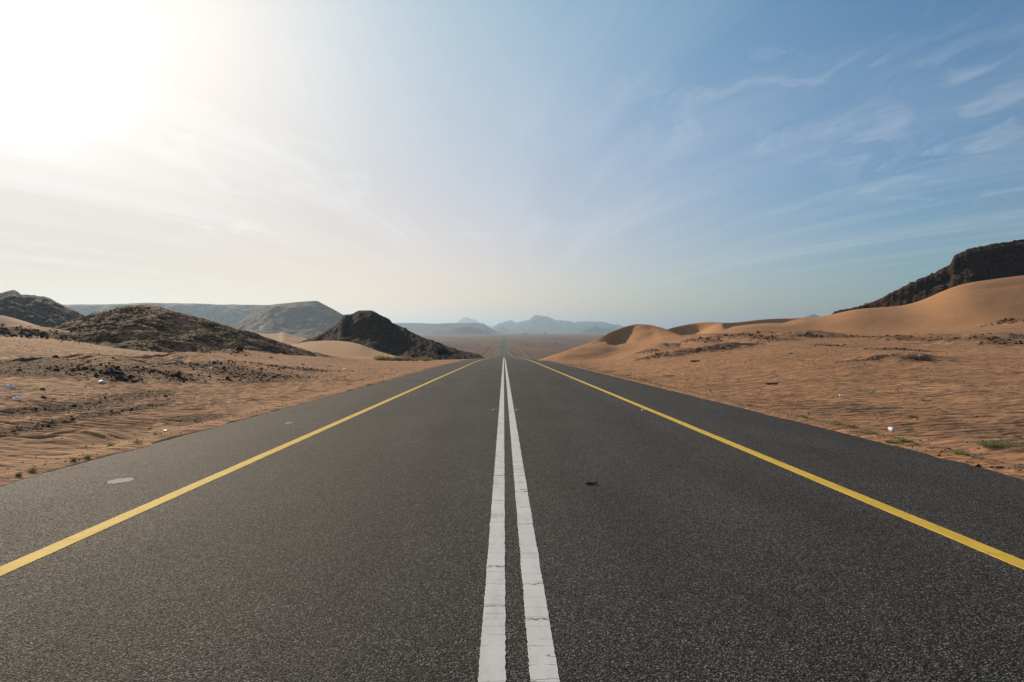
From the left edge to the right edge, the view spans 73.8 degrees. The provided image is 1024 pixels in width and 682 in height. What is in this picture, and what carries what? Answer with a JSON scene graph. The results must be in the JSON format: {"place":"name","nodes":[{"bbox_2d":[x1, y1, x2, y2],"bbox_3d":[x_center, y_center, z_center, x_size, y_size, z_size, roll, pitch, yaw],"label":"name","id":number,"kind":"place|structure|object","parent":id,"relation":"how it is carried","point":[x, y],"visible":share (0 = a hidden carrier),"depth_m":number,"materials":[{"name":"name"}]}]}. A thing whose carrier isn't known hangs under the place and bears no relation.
{"place":"outdoors","nodes":[
{"label":"outdoors","id":0,"kind":"place"},
{"bbox_2d":[0,315,39,326],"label":"dune","id":1,"kind":"structure","parent":0,"point":[8,320],"depth_m":184.64,"materials":[{"name":"beige sand"}]},
{"bbox_2d":[0,290,83,327],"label":"hill","id":2,"kind":"structure","parent":0,"point":[42,311],"depth_m":313.77,"materials":[{"name":"grey stone"}]},
{"bbox_2d":[259,306,292,330],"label":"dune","id":3,"kind":"structure","parent":0,"point":[268,325],"depth_m":1535.63,"materials":[{"name":"grey stone"}]},
{"bbox_2d":[258,332,305,345],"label":"dune","id":4,"kind":"structure","parent":0,"point":[287,338],"depth_m":409.09,"materials":[{"name":"beige sand"}]},
{"bbox_2d":[292,341,418,359],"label":"dune","id":5,"kind":"structure","parent":0,"point":[344,349],"depth_m":167.82,"materials":[{"name":"beige sand"}]},
{"bbox_2d":[297,310,482,359],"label":"hill","id":6,"kind":"structure","parent":0,"point":[402,337],"depth_m":209.05,"materials":[{"name":"black stone"}]},
{"bbox_2d":[303,318,471,359],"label":"rubble","id":7,"kind":"object","parent":6,"relation":"on","point":[420,346],"visible":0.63,"depth_m":193.61,"materials":[{"name":"stone"}]},
{"bbox_2d":[433,345,449,353],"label":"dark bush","id":8,"kind":"object","parent":6,"relation":"on","point":[440,350],"visible":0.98,"depth_m":180.41,"materials":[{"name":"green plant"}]},
{"bbox_2d":[426,330,445,333],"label":"mountain","id":9,"kind":"structure","parent":0,"point":[437,331],"depth_m":4790.75,"materials":[{"name":"grey stone"}]},
{"bbox_2d":[441,326,491,333],"bbox_3d":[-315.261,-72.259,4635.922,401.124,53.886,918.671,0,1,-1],"label":"mountain","id":10,"kind":"structure","parent":0,"point":[465,330],"depth_m":4448.61,"materials":[{"name":"grey stone"}]},
{"bbox_2d":[457,317,493,327],"bbox_3d":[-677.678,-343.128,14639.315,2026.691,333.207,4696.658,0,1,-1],"label":"mountain","id":11,"kind":"structure","parent":0,"point":[466,320],"depth_m":14215.68,"materials":[{"name":"grey stone"}]},
{"bbox_2d":[495,327,519,332],"bbox_3d":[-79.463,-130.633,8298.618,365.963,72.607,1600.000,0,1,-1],"label":"mountain","id":12,"kind":"structure","parent":0,"point":[501,330],"depth_m":7926.38,"materials":[{"name":"grey stone"}]},
{"bbox_2d":[0,333,1023,681],"bbox_3d":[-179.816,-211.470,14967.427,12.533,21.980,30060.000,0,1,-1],"label":"road","id":13,"kind":"structure","parent":0,"point":[354,549],"depth_m":5.46,"materials":[{"name":"grey asphalt"}]},
{"bbox_2d":[105,477,135,484],"bbox_3d":[-4.756,1.699,8.289,0.340,0.017,0.394,-1,1,-35],"label":"mud patch","id":14,"kind":"object","parent":13,"relation":"on","point":[120,480],"visible":1,"depth_m":8.30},
{"bbox_2d":[0,338,502,576],"bbox_3d":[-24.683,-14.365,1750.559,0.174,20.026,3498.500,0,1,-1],"label":"road marking","id":15,"kind":"object","parent":13,"relation":"on","point":[37,555],"visible":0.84,"depth_m":6.93,"materials":[{"name":"yellow paint"}]},
{"bbox_2d":[478,358,506,681],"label":"road marking","id":16,"kind":"object","parent":13,"relation":"on","point":[492,661],"visible":0.96,"depth_m":4.63,"materials":[{"name":"white paint"}]},
{"bbox_2d":[504,358,559,681],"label":"road marking","id":17,"kind":"object","parent":13,"relation":"on","point":[543,666],"visible":0.95,"depth_m":4.63,"materials":[{"name":"white paint"}]},
{"bbox_2d":[505,340,1023,568],"bbox_3d":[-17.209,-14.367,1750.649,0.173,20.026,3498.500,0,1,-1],"label":"road marking","id":18,"kind":"object","parent":13,"relation":"on","point":[999,554],"visible":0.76,"depth_m":7.15,"materials":[{"name":"yellow paint"}]},
{"bbox_2d":[0,317,1023,486],"bbox_3d":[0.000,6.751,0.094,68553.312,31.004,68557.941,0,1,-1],"label":"ground","id":19,"kind":"structure","parent":0,"point":[848,374],"depth_m":29.14,"materials":[{"name":"brown sand"}]},
{"bbox_2d":[4,384,15,388],"bbox_3d":[-16.370,1.478,22.241,0.331,0.140,0.226,0,1,-9],"label":"plastic bag","id":20,"kind":"object","parent":19,"relation":"on","point":[11,386],"visible":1,"depth_m":22.18,"materials":[{"name":"white plastic"}]},
{"bbox_2d":[11,396,21,399],"bbox_3d":[-13.536,1.556,18.648,0.230,0.115,0.131,-1,1,-38],"label":"plastic bag","id":21,"kind":"object","parent":19,"relation":"on","point":[16,398],"visible":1,"depth_m":18.61,"materials":[{"name":"white plastic"}]},
{"bbox_2d":[115,375,126,380],"bbox_3d":[-17.034,1.700,29.834,0.393,0.412,0.454,0,1,24],"label":"rock","id":22,"kind":"object","parent":19,"relation":"on","point":[121,378],"visible":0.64,"depth_m":29.77,"materials":[{"name":"stone"}]},
{"bbox_2d":[63,303,268,327],"bbox_3d":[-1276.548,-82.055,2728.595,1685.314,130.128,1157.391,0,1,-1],"label":"mesa","id":23,"kind":"structure","parent":19,"relation":"on","point":[232,315],"depth_m":2520.89,"materials":[{"name":"grey stone"}]},
{"bbox_2d":[55,305,339,357],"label":"rocky mound","id":24,"kind":"object","parent":19,"relation":"on","point":[129,341],"visible":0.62,"depth_m":76.63,"materials":[{"name":"grey stone"}]},
{"bbox_2d":[55,304,340,357],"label":"rubble","id":25,"kind":"object","parent":24,"relation":"on","point":[307,351],"visible":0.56,"depth_m":79.03,"materials":[{"name":"brown stone"}]},
{"bbox_2d":[233,301,342,338],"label":"mesa","id":26,"kind":"structure","parent":19,"relation":"on","point":[308,319],"depth_m":1602.05,"materials":[{"name":"grey stone"}]},
{"bbox_2d":[373,355,383,359],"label":"shrub","id":27,"kind":"object","parent":19,"relation":"on","point":[376,358],"visible":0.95,"depth_m":105.57,"materials":[{"name":"green plant"}]},
{"bbox_2d":[378,355,392,360],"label":"shrub","id":28,"kind":"object","parent":19,"relation":"on","point":[384,358],"visible":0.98,"depth_m":105.47,"materials":[{"name":"green plant"}]},
{"bbox_2d":[399,355,416,360],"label":"shrub","id":29,"kind":"object","parent":19,"relation":"on","point":[407,359],"visible":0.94,"depth_m":105.80,"materials":[{"name":"green plant"}]},
{"bbox_2d":[419,356,432,360],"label":"shrub","id":30,"kind":"object","parent":19,"relation":"on","point":[427,359],"visible":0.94,"depth_m":105.68,"materials":[{"name":"green plant"}]},
{"bbox_2d":[394,323,502,333],"bbox_3d":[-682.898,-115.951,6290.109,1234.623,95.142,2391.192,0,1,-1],"label":"mesa","id":31,"kind":"structure","parent":19,"relation":"on","point":[419,328],"depth_m":5800.09,"materials":[{"name":"grey stone"}]},
{"bbox_2d":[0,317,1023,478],"bbox_3d":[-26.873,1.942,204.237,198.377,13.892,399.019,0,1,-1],"label":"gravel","id":32,"kind":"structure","parent":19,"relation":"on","point":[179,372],"depth_m":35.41,"materials":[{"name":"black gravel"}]},
{"bbox_2d":[630,378,651,380],"bbox_3d":[6.781,1.995,35.864,1.276,0.180,1.232,0,1,-1],"label":"grass tuft","id":33,"kind":"object","parent":19,"relation":"on","point":[644,379],"visible":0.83,"depth_m":35.84,"materials":[{"name":"green plant"}]},
{"bbox_2d":[827,420,845,424],"bbox_3d":[6.996,1.758,14.836,0.468,0.112,0.376,-1,1,-32],"label":"grass tuft","id":34,"kind":"object","parent":19,"relation":"on","point":[836,422],"visible":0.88,"depth_m":14.81,"materials":[{"name":"green plant"}]},
{"bbox_2d":[841,424,858,426],"bbox_3d":[7.078,1.768,14.322,0.387,0.094,0.318,0,1,-1],"label":"grass tuft","id":35,"kind":"object","parent":19,"relation":"on","point":[849,425],"visible":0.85,"depth_m":14.29,"materials":[{"name":"green plant"}]},
{"bbox_2d":[857,429,879,433],"bbox_3d":[6.663,1.692,12.755,0.409,0.087,0.382,0,1,-26],"label":"grass tuft","id":36,"kind":"object","parent":19,"relation":"on","point":[869,431],"visible":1,"depth_m":12.73,"materials":[{"name":"green plant"}]},
{"bbox_2d":[882,439,898,442],"bbox_3d":[6.435,1.693,11.551,0.256,0.084,0.217,0,1,-1],"label":"grass tuft","id":37,"kind":"object","parent":19,"relation":"on","point":[893,441],"visible":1,"depth_m":11.54,"materials":[{"name":"green plant"}]},
{"bbox_2d":[898,437,914,442],"bbox_3d":[6.665,1.673,11.560,0.295,0.097,0.329,1,1,36],"label":"grass tuft","id":38,"kind":"object","parent":19,"relation":"on","point":[904,440],"visible":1,"depth_m":11.53,"materials":[{"name":"green plant"}]},
{"bbox_2d":[951,450,977,455],"bbox_3d":[6.721,1.658,10.152,0.314,0.090,0.292,0,1,-18],"label":"grass tuft","id":39,"kind":"object","parent":19,"relation":"on","point":[960,452],"visible":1,"depth_m":10.10,"materials":[{"name":"green plant"}]},
{"bbox_2d":[972,439,1023,448],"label":"desert plant","id":40,"kind":"object","parent":19,"relation":"on","point":[992,444],"visible":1,"depth_m":10.86,"materials":[{"name":"green plant"}]},
{"bbox_2d":[0,0,1023,328],"label":"sky","id":41,"kind":"structure","parent":0,"point":[666,164],"materials":[{"name":"blue"}]},
{"bbox_2d":[520,328,549,332],"bbox_3d":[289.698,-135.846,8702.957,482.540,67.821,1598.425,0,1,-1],"label":"mountain","id":42,"kind":"structure","parent":0,"point":[532,330],"depth_m":8299.69,"materials":[{"name":"grey stone"}]},
{"bbox_2d":[491,315,623,332],"bbox_3d":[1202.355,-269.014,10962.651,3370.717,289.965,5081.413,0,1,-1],"label":"mountain","id":43,"kind":"structure","parent":0,"point":[546,323],"depth_m":9529.30,"materials":[{"name":"grey stone"}]},
{"bbox_2d":[579,326,614,332],"bbox_3d":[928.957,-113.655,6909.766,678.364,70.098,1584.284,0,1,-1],"label":"mountain","id":44,"kind":"structure","parent":0,"point":[595,329],"depth_m":6527.16,"materials":[{"name":"grey stone"}]},
{"bbox_2d":[540,324,681,360],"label":"dune","id":45,"kind":"structure","parent":0,"point":[624,339],"depth_m":116.12,"materials":[{"name":"beige sand"}]},
{"bbox_2d":[667,275,1023,334],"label":"dune","id":46,"kind":"structure","parent":0,"point":[975,303],"depth_m":154.99,"materials":[{"name":"sand"}]},
{"bbox_2d":[832,239,1023,313],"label":"lava hill","id":47,"kind":"structure","parent":0,"point":[917,290],"depth_m":269.09,"materials":[{"name":"black stone"}]},
{"bbox_2d":[834,240,1022,311],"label":"rubble","id":48,"kind":"object","parent":47,"relation":"on","point":[968,269],"visible":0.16,"depth_m":267.16,"materials":[{"name":"stone"}]}
]}

